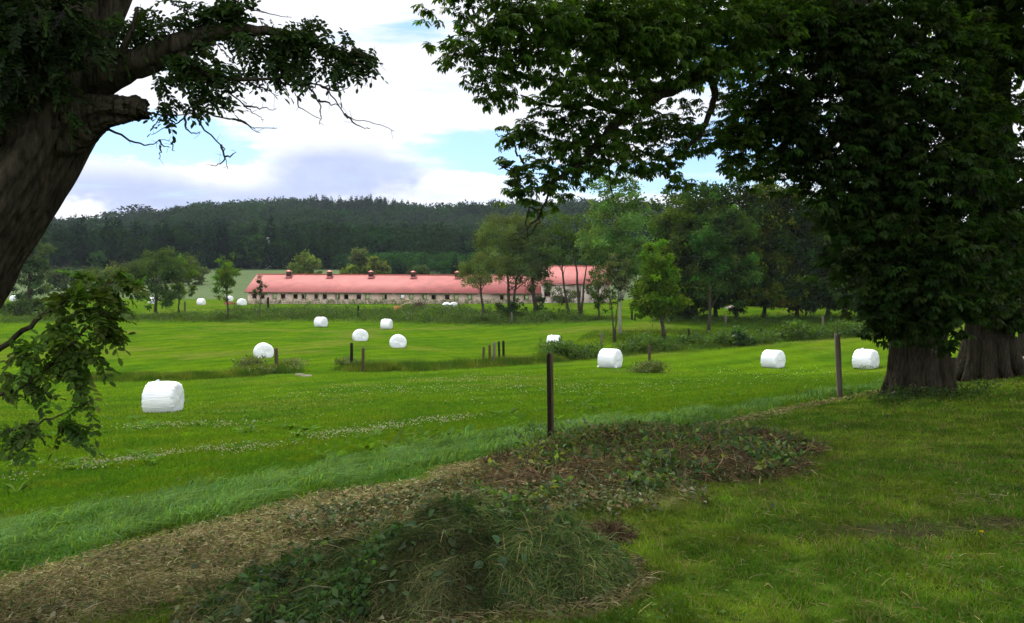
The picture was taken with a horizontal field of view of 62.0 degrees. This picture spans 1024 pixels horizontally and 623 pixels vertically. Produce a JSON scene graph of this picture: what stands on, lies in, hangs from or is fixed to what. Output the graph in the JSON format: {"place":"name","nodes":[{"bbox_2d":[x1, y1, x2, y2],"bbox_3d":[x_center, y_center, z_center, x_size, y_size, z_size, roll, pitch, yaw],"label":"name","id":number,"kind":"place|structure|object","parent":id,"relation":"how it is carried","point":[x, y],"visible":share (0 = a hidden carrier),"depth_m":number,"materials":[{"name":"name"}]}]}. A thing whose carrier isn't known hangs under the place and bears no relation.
{"place":"outdoors","nodes":[
{"label":"outdoors","id":0,"kind":"place"},
{"bbox_2d":[0,225,1023,622],"bbox_3d":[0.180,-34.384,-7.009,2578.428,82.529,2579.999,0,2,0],"label":"ground","id":1,"kind":"structure","parent":0,"point":[158,345],"depth_m":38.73,"materials":[{"name":"green plant"}]},
{"bbox_2d":[0,295,56,315],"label":"bushy tree","id":2,"kind":"object","parent":1,"relation":"on","point":[22,304],"visible":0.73,"depth_m":122.69,"materials":[{"name":"green plant"}]},
{"bbox_2d":[11,239,57,303],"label":"willow tree","id":3,"kind":"object","parent":1,"relation":"on","point":[32,281],"visible":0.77,"depth_m":135.68,"materials":[{"name":"green plant"}]},
{"bbox_2d":[42,266,87,290],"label":"tree","id":4,"kind":"object","parent":1,"relation":"on","point":[57,279],"visible":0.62,"depth_m":227.85,"materials":[{"name":"green plant"}]},
{"bbox_2d":[72,259,118,287],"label":"tree","id":5,"kind":"object","parent":1,"relation":"on","point":[99,270],"visible":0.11,"depth_m":237.60,"materials":[{"name":"green plant"}]},
{"bbox_2d":[76,264,145,308],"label":"bushy tree","id":6,"kind":"object","parent":1,"relation":"on","point":[112,270],"visible":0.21,"depth_m":127.08,"materials":[{"name":"green plant"}]},
{"bbox_2d":[120,257,164,284],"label":"tree","id":7,"kind":"object","parent":1,"relation":"on","point":[129,264],"visible":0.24,"depth_m":253.33,"materials":[{"name":"green plant"}]},
{"bbox_2d":[129,247,189,313],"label":"ash tree","id":8,"kind":"object","parent":1,"relation":"on","point":[166,269],"visible":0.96,"depth_m":127.31,"materials":[{"name":"green plant"}]},
{"bbox_2d":[141,379,183,412],"bbox_3d":[-14.239,3.442,34.786,1.366,1.342,1.545,0,2,-2],"label":"hay bale","id":9,"kind":"object","parent":1,"relation":"on","point":[158,396],"visible":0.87,"depth_m":34.16},
{"bbox_2d":[150,246,178,282],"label":"tree","id":10,"kind":"object","parent":1,"relation":"on","point":[169,247],"visible":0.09,"depth_m":259.98,"materials":[{"name":"green plant"}]},
{"bbox_2d":[168,252,199,310],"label":"young tree","id":11,"kind":"object","parent":1,"relation":"on","point":[192,271],"visible":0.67,"depth_m":132.54,"materials":[{"name":"green plant"}]},
{"bbox_2d":[174,255,211,284],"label":"tree","id":12,"kind":"object","parent":1,"relation":"on","point":[201,279],"visible":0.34,"depth_m":249.39,"materials":[{"name":"green plant"}]},
{"bbox_2d":[0,0,392,476],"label":"robinia tree","id":13,"kind":"object","parent":1,"relation":"on","point":[69,69],"visible":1,"depth_m":4.58,"materials":[{"name":"green plant"}]},
{"bbox_2d":[197,298,205,304],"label":"hay bale","id":14,"kind":"object","parent":1,"relation":"on","point":[201,301],"visible":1,"depth_m":163.01},
{"bbox_2d":[189,250,215,267],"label":"tree","id":15,"kind":"object","parent":1,"relation":"on","point":[197,256],"visible":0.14,"depth_m":345.38,"materials":[{"name":"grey plant"}]},
{"bbox_2d":[209,252,241,316],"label":"young tree","id":16,"kind":"object","parent":1,"relation":"on","point":[223,277],"visible":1,"depth_m":120.48,"materials":[{"name":"green plant"}]},
{"bbox_2d":[237,299,246,304],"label":"hay bale","id":17,"kind":"object","parent":1,"relation":"on","point":[242,301],"visible":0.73,"depth_m":157.43},
{"bbox_2d":[252,275,268,313],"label":"young tree","id":18,"kind":"object","parent":1,"relation":"on","point":[255,291],"visible":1,"depth_m":123.41,"materials":[{"name":"green plant"}]},
{"bbox_2d":[253,343,273,357],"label":"hay bale","id":19,"kind":"object","parent":1,"relation":"on","point":[263,349],"visible":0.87,"depth_m":70.43},
{"bbox_2d":[256,257,274,268],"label":"tree","id":20,"kind":"object","parent":1,"relation":"on","point":[260,262],"visible":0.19,"depth_m":353.67,"materials":[{"name":"green plant"}]},
{"bbox_2d":[274,348,277,363],"bbox_3d":[-16.417,3.479,59.347,0.266,1.918,0.239,0,2,0],"label":"fence post","id":21,"kind":"object","parent":1,"relation":"on","point":[275,355],"visible":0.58,"depth_m":59.25,"materials":[{"name":"brown wood"}]},
{"bbox_2d":[278,257,292,268],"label":"tree","id":22,"kind":"object","parent":1,"relation":"on","point":[284,266],"visible":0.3,"depth_m":350.08,"materials":[{"name":"green plant"}]},
{"bbox_2d":[285,249,323,273],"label":"tree","id":23,"kind":"object","parent":1,"relation":"on","point":[309,268],"visible":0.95,"depth_m":238.20,"materials":[{"name":"green plant"}]},
{"bbox_2d":[314,317,327,326],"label":"hay bale","id":24,"kind":"object","parent":1,"relation":"on","point":[320,321],"visible":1,"depth_m":112.81},
{"bbox_2d":[339,264,359,273],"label":"tree","id":25,"kind":"object","parent":1,"relation":"on","point":[352,269],"visible":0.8,"depth_m":234.43,"materials":[{"name":"green plant"}]},
{"bbox_2d":[350,343,352,361],"bbox_3d":[-11.484,3.262,60.996,0.192,2.091,0.204,0,2,0],"label":"fence post","id":26,"kind":"object","parent":1,"relation":"on","point":[351,351],"visible":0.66,"depth_m":60.90,"materials":[{"name":"brown wood"}]},
{"bbox_2d":[346,247,370,273],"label":"tree","id":27,"kind":"object","parent":1,"relation":"on","point":[359,259],"visible":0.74,"depth_m":248.11,"materials":[{"name":"green plant"}]},
{"bbox_2d":[352,329,367,340],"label":"hay bale","id":28,"kind":"object","parent":1,"relation":"on","point":[359,334],"visible":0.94,"depth_m":89.44},
{"bbox_2d":[361,347,364,371],"bbox_3d":[-10.057,3.379,57.515,0.213,1.952,0.202,0,2,0],"label":"fence post","id":29,"kind":"object","parent":1,"relation":"on","point":[363,353],"visible":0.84,"depth_m":57.43,"materials":[{"name":"brown wood"}]},
{"bbox_2d":[360,255,391,273],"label":"tree","id":30,"kind":"object","parent":1,"relation":"on","point":[378,266],"visible":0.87,"depth_m":238.96,"materials":[{"name":"green plant"}]},
{"bbox_2d":[380,319,392,328],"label":"hay bale","id":31,"kind":"object","parent":1,"relation":"on","point":[386,323],"visible":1,"depth_m":112.28},
{"bbox_2d":[244,270,541,303],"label":"barn","id":32,"kind":"structure","parent":1,"relation":"on","point":[329,285],"depth_m":166.27,"materials":[{"name":"paint"}]},
{"bbox_2d":[389,334,406,347],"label":"hay bale","id":33,"kind":"object","parent":1,"relation":"on","point":[397,341],"visible":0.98,"depth_m":81.06},
{"bbox_2d":[396,263,409,273],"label":"tree","id":34,"kind":"object","parent":1,"relation":"on","point":[404,272],"visible":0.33,"depth_m":297.56,"materials":[{"name":"green plant"}]},
{"bbox_2d":[410,302,426,308],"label":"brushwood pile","id":35,"kind":"object","parent":1,"relation":"on","point":[418,303],"visible":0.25,"depth_m":140.00,"materials":[{"name":"wood"}]},
{"bbox_2d":[188,480,649,622],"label":"cuttings heap","id":36,"kind":"object","parent":1,"relation":"on","point":[475,552],"visible":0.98,"depth_m":4.59,"materials":[{"name":"green plant"}]},
{"bbox_2d":[580,510,648,548],"bbox_3d":[0.655,1.508,5.707,0.552,0.370,0.527,0,2,0],"label":"withered clump","id":37,"kind":"object","parent":36,"relation":"on","point":[612,527],"visible":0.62,"depth_m":5.66,"materials":[{"name":"brown plant"}]},
{"bbox_2d":[406,263,432,274],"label":"tree","id":38,"kind":"object","parent":1,"relation":"on","point":[421,269],"visible":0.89,"depth_m":288.61,"materials":[{"name":"green plant"}]},
{"bbox_2d":[31,193,811,273],"bbox_3d":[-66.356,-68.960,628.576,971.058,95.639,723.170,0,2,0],"label":"forest","id":39,"kind":"object","parent":1,"relation":"on","point":[330,234],"visible":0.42,"depth_m":378.47,"materials":[{"name":"green plant"}]},
{"bbox_2d":[2,367,864,479],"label":"clover flowers","id":40,"kind":"object","parent":1,"relation":"on","point":[221,447],"visible":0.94,"depth_m":21.48,"materials":[{"name":"white petals"},{"name":"green leaf"}]},
{"bbox_2d":[0,307,874,383],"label":"rank grass","id":41,"kind":"structure","parent":1,"relation":"on","point":[384,366],"depth_m":64.22,"materials":[{"name":"green plant"}]},
{"bbox_2d":[494,298,527,314],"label":"bushy tree","id":42,"kind":"object","parent":41,"relation":"on","point":[512,306],"visible":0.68,"depth_m":129.58,"materials":[{"name":"green plant"}]},
{"bbox_2d":[0,376,883,575],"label":"tall grass","id":43,"kind":"structure","parent":1,"relation":"on","point":[211,498],"depth_m":10.34,"materials":[{"name":"green plant"}]},
{"bbox_2d":[0,367,885,572],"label":"meadow grass","id":44,"kind":"structure","parent":1,"relation":"on","point":[401,431],"depth_m":22.23,"materials":[{"name":"green plant"}]},
{"bbox_2d":[452,262,487,274],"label":"tree","id":45,"kind":"object","parent":1,"relation":"on","point":[468,266],"visible":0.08,"depth_m":258.73,"materials":[{"name":"green plant"}]},
{"bbox_2d":[454,245,506,315],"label":"willow tree","id":46,"kind":"object","parent":1,"relation":"on","point":[473,279],"visible":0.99,"depth_m":122.58,"materials":[{"name":"green plant"}]},
{"bbox_2d":[488,345,490,361],"bbox_3d":[-1.667,3.393,63.435,0.187,1.834,0.201,0,2,0],"label":"fence post","id":47,"kind":"object","parent":1,"relation":"on","point":[489,350],"visible":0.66,"depth_m":63.35,"materials":[{"name":"brown wood"}]},
{"bbox_2d":[493,342,495,361],"bbox_3d":[-1.327,3.283,63.432,0.227,2.057,0.239,0,2,0],"label":"fence post","id":48,"kind":"object","parent":1,"relation":"on","point":[494,350],"visible":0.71,"depth_m":63.33,"materials":[{"name":"grey wood"}]},
{"bbox_2d":[479,445,516,464],"bbox_3d":[-0.103,1.848,10.634,0.682,0.400,0.608,0,2,0],"label":"withered clump","id":49,"kind":"object","parent":1,"relation":"on","point":[495,454],"visible":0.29,"depth_m":10.61,"materials":[{"name":"brown plant"}]},
{"bbox_2d":[498,341,499,358],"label":"fence post","id":50,"kind":"object","parent":1,"relation":"on","point":[498,348],"visible":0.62,"depth_m":66.66,"materials":[{"name":"brown wood"}]},
{"bbox_2d":[0,297,1004,449],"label":"weeds","id":51,"kind":"object","parent":1,"relation":"on","point":[795,328],"visible":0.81,"depth_m":83.79,"materials":[{"name":"green plant"}]},
{"bbox_2d":[502,341,504,356],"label":"fence post","id":52,"kind":"object","parent":1,"relation":"on","point":[503,347],"visible":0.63,"depth_m":66.92,"materials":[{"name":"brown wood"}]},
{"bbox_2d":[471,210,548,310],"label":"willow tree","id":53,"kind":"object","parent":1,"relation":"on","point":[505,241],"visible":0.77,"depth_m":130.24,"materials":[{"name":"green plant"}]},
{"bbox_2d":[0,383,1023,622],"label":"hay litter","id":54,"kind":"object","parent":1,"relation":"on","point":[406,498],"visible":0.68,"depth_m":6.75,"materials":[{"name":"beige plant"}]},
{"bbox_2d":[495,252,532,274],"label":"tree","id":55,"kind":"object","parent":1,"relation":"on","point":[526,264],"visible":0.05,"depth_m":249.37,"materials":[{"name":"green plant"}]},
{"bbox_2d":[502,210,559,309],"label":"willow tree","id":56,"kind":"object","parent":1,"relation":"on","point":[543,264],"visible":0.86,"depth_m":129.46,"materials":[{"name":"green plant"}]},
{"bbox_2d":[534,296,546,310],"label":"bushy tree","id":57,"kind":"object","parent":1,"relation":"on","point":[541,305],"visible":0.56,"depth_m":129.61,"materials":[{"name":"green plant"}]},
{"bbox_2d":[547,353,553,436],"bbox_3d":[0.544,1.399,12.032,0.120,1.647,0.103,0,2,0],"label":"fence post","id":58,"kind":"object","parent":1,"relation":"on","point":[550,406],"visible":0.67,"depth_m":11.99,"materials":[{"name":"brown wood"}]},
{"bbox_2d":[547,334,560,344],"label":"hay bale","id":59,"kind":"object","parent":1,"relation":"on","point":[551,337],"visible":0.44,"depth_m":87.43},
{"bbox_2d":[533,243,577,267],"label":"tree","id":60,"kind":"object","parent":1,"relation":"on","point":[567,256],"visible":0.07,"depth_m":239.31,"materials":[{"name":"green plant"}]},
{"bbox_2d":[537,210,584,313],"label":"ash tree","id":61,"kind":"object","parent":1,"relation":"on","point":[559,228],"visible":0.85,"depth_m":128.31,"materials":[{"name":"green plant"}]},
{"bbox_2d":[550,286,580,304],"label":"bushy tree","id":62,"kind":"object","parent":1,"relation":"on","point":[561,298],"visible":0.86,"depth_m":153.97,"materials":[{"name":"green plant"}]},
{"bbox_2d":[540,265,610,302],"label":"barn","id":63,"kind":"structure","parent":1,"relation":"on","point":[569,272],"depth_m":165.18,"materials":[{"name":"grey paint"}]},
{"bbox_2d":[559,212,604,313],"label":"ash tree","id":64,"kind":"object","parent":1,"relation":"on","point":[579,305],"visible":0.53,"depth_m":128.03,"materials":[{"name":"green plant"}]},
{"bbox_2d":[584,262,613,317],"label":"sapling","id":65,"kind":"object","parent":1,"relation":"on","point":[598,300],"visible":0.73,"depth_m":120.96,"materials":[{"name":"green plant"}]},
{"bbox_2d":[597,349,622,367],"bbox_3d":[7.035,3.344,61.263,1.633,1.359,1.645,1,2,34],"label":"hay bale","id":66,"kind":"object","parent":1,"relation":"on","point":[610,358],"visible":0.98,"depth_m":60.69},
{"bbox_2d":[592,252,633,341],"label":"sapling","id":67,"kind":"object","parent":1,"relation":"on","point":[610,276],"visible":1,"depth_m":86.89,"materials":[{"name":"green plant"}]},
{"bbox_2d":[574,172,658,334],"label":"poplar tree","id":68,"kind":"object","parent":1,"relation":"on","point":[618,229],"visible":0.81,"depth_m":93.03,"materials":[{"name":"green plant"}]},
{"bbox_2d":[413,417,841,506],"bbox_3d":[1.291,1.623,8.808,4.001,0.821,5.376,1,2,21],"label":"cuttings heap","id":69,"kind":"object","parent":1,"relation":"on","point":[747,441],"visible":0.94,"depth_m":8.38,"materials":[{"name":"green plant"}]},
{"bbox_2d":[648,345,650,363],"bbox_3d":[9.646,3.343,59.809,0.211,1.956,0.210,0,2,0],"label":"fence post","id":70,"kind":"object","parent":1,"relation":"on","point":[649,351],"visible":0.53,"depth_m":59.72,"materials":[{"name":"brown wood"}]},
{"bbox_2d":[625,188,692,298],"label":"lime tree","id":71,"kind":"object","parent":1,"relation":"on","point":[653,205],"visible":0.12,"depth_m":147.87,"materials":[{"name":"green plant"}]},
{"bbox_2d":[628,238,693,340],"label":"maple tree","id":72,"kind":"object","parent":1,"relation":"on","point":[657,301],"visible":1,"depth_m":84.00,"materials":[{"name":"green plant"}]},
{"bbox_2d":[642,196,718,318],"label":"chestnut tree","id":73,"kind":"object","parent":1,"relation":"on","point":[668,221],"visible":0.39,"depth_m":117.30,"materials":[{"name":"green plant"}]},
{"bbox_2d":[667,179,722,236],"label":"lime tree","id":74,"kind":"object","parent":1,"relation":"on","point":[712,184],"visible":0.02,"depth_m":156.53,"materials":[{"name":"green plant"}]},
{"bbox_2d":[674,180,751,317],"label":"chestnut tree","id":75,"kind":"object","parent":1,"relation":"on","point":[703,199],"visible":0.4,"depth_m":117.40,"materials":[{"name":"green plant"}]},
{"bbox_2d":[410,0,1023,396],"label":"chestnut tree","id":76,"kind":"object","parent":1,"relation":"on","point":[923,305],"visible":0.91,"depth_m":13.77,"materials":[{"name":"green plant"}]},
{"bbox_2d":[500,160,514,168],"bbox_3d":[-0.066,-2.280,13.239,0.252,0.145,0.072,0,2,0],"label":"bird","id":77,"kind":"object","parent":76,"relation":"on","point":[505,165],"visible":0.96,"depth_m":13.22},
{"bbox_2d":[681,182,764,330],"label":"lime tree","id":78,"kind":"object","parent":1,"relation":"on","point":[719,261],"visible":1,"depth_m":98.25,"materials":[{"name":"green plant"}]},
{"bbox_2d":[716,327,757,345],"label":"bush","id":79,"kind":"object","parent":1,"relation":"on","point":[739,336],"visible":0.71,"depth_m":77.93,"materials":[{"name":"green plant"}]},
{"bbox_2d":[735,283,763,305],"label":"bushy tree","id":80,"kind":"object","parent":1,"relation":"on","point":[751,304],"visible":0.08,"depth_m":138.97,"materials":[{"name":"green plant"}]},
{"bbox_2d":[711,179,788,317],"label":"chestnut tree","id":81,"kind":"object","parent":1,"relation":"on","point":[750,212],"visible":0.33,"depth_m":116.88,"materials":[{"name":"green plant"}]},
{"bbox_2d":[732,176,811,317],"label":"chestnut tree","id":82,"kind":"object","parent":1,"relation":"on","point":[778,299],"visible":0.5,"depth_m":116.72,"materials":[{"name":"green plant"}]},
{"bbox_2d":[761,350,785,367],"bbox_3d":[19.289,3.482,62.942,1.582,1.307,1.394,-1,2,-43],"label":"hay bale","id":83,"kind":"object","parent":1,"relation":"on","point":[773,359],"visible":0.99,"depth_m":62.44},
{"bbox_2d":[751,183,837,317],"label":"chestnut tree","id":84,"kind":"object","parent":1,"relation":"on","point":[801,244],"visible":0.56,"depth_m":116.58,"materials":[{"name":"green plant"}]},
{"bbox_2d":[788,188,860,316],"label":"chestnut tree","id":85,"kind":"object","parent":1,"relation":"on","point":[823,238],"visible":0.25,"depth_m":117.12,"materials":[{"name":"green plant"}]},
{"bbox_2d":[834,332,842,396],"bbox_3d":[6.746,1.252,17.582,0.181,1.649,0.111,0,2,0],"label":"fence post","id":86,"kind":"object","parent":1,"relation":"on","point":[838,366],"visible":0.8,"depth_m":17.54,"materials":[{"name":"grey wood"}]},
{"bbox_2d":[824,195,881,317],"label":"chestnut tree","id":87,"kind":"object","parent":1,"relation":"on","point":[843,310],"visible":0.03,"depth_m":119.30,"materials":[{"name":"green plant"}]},
{"bbox_2d":[852,348,879,368],"bbox_3d":[25.135,3.316,60.533,1.671,1.452,1.478,-1,2,-43],"label":"hay bale","id":88,"kind":"object","parent":1,"relation":"on","point":[862,357],"visible":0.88,"depth_m":60.02},
{"bbox_2d":[877,0,1023,382],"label":"chestnut tree","id":89,"kind":"object","parent":1,"relation":"on","point":[994,353],"visible":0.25,"depth_m":18.75,"materials":[{"name":"green plant"}]},
{"bbox_2d":[961,206,1023,355],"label":"chestnut tree","id":90,"kind":"object","parent":1,"relation":"on","point":[1021,340],"depth_m":56.18,"materials":[{"name":"green plant"}]},
{"bbox_2d":[55,0,1023,221],"label":"sky","id":91,"kind":"structure","parent":0,"point":[441,148],"materials":[{"name":"white"}]}
]}

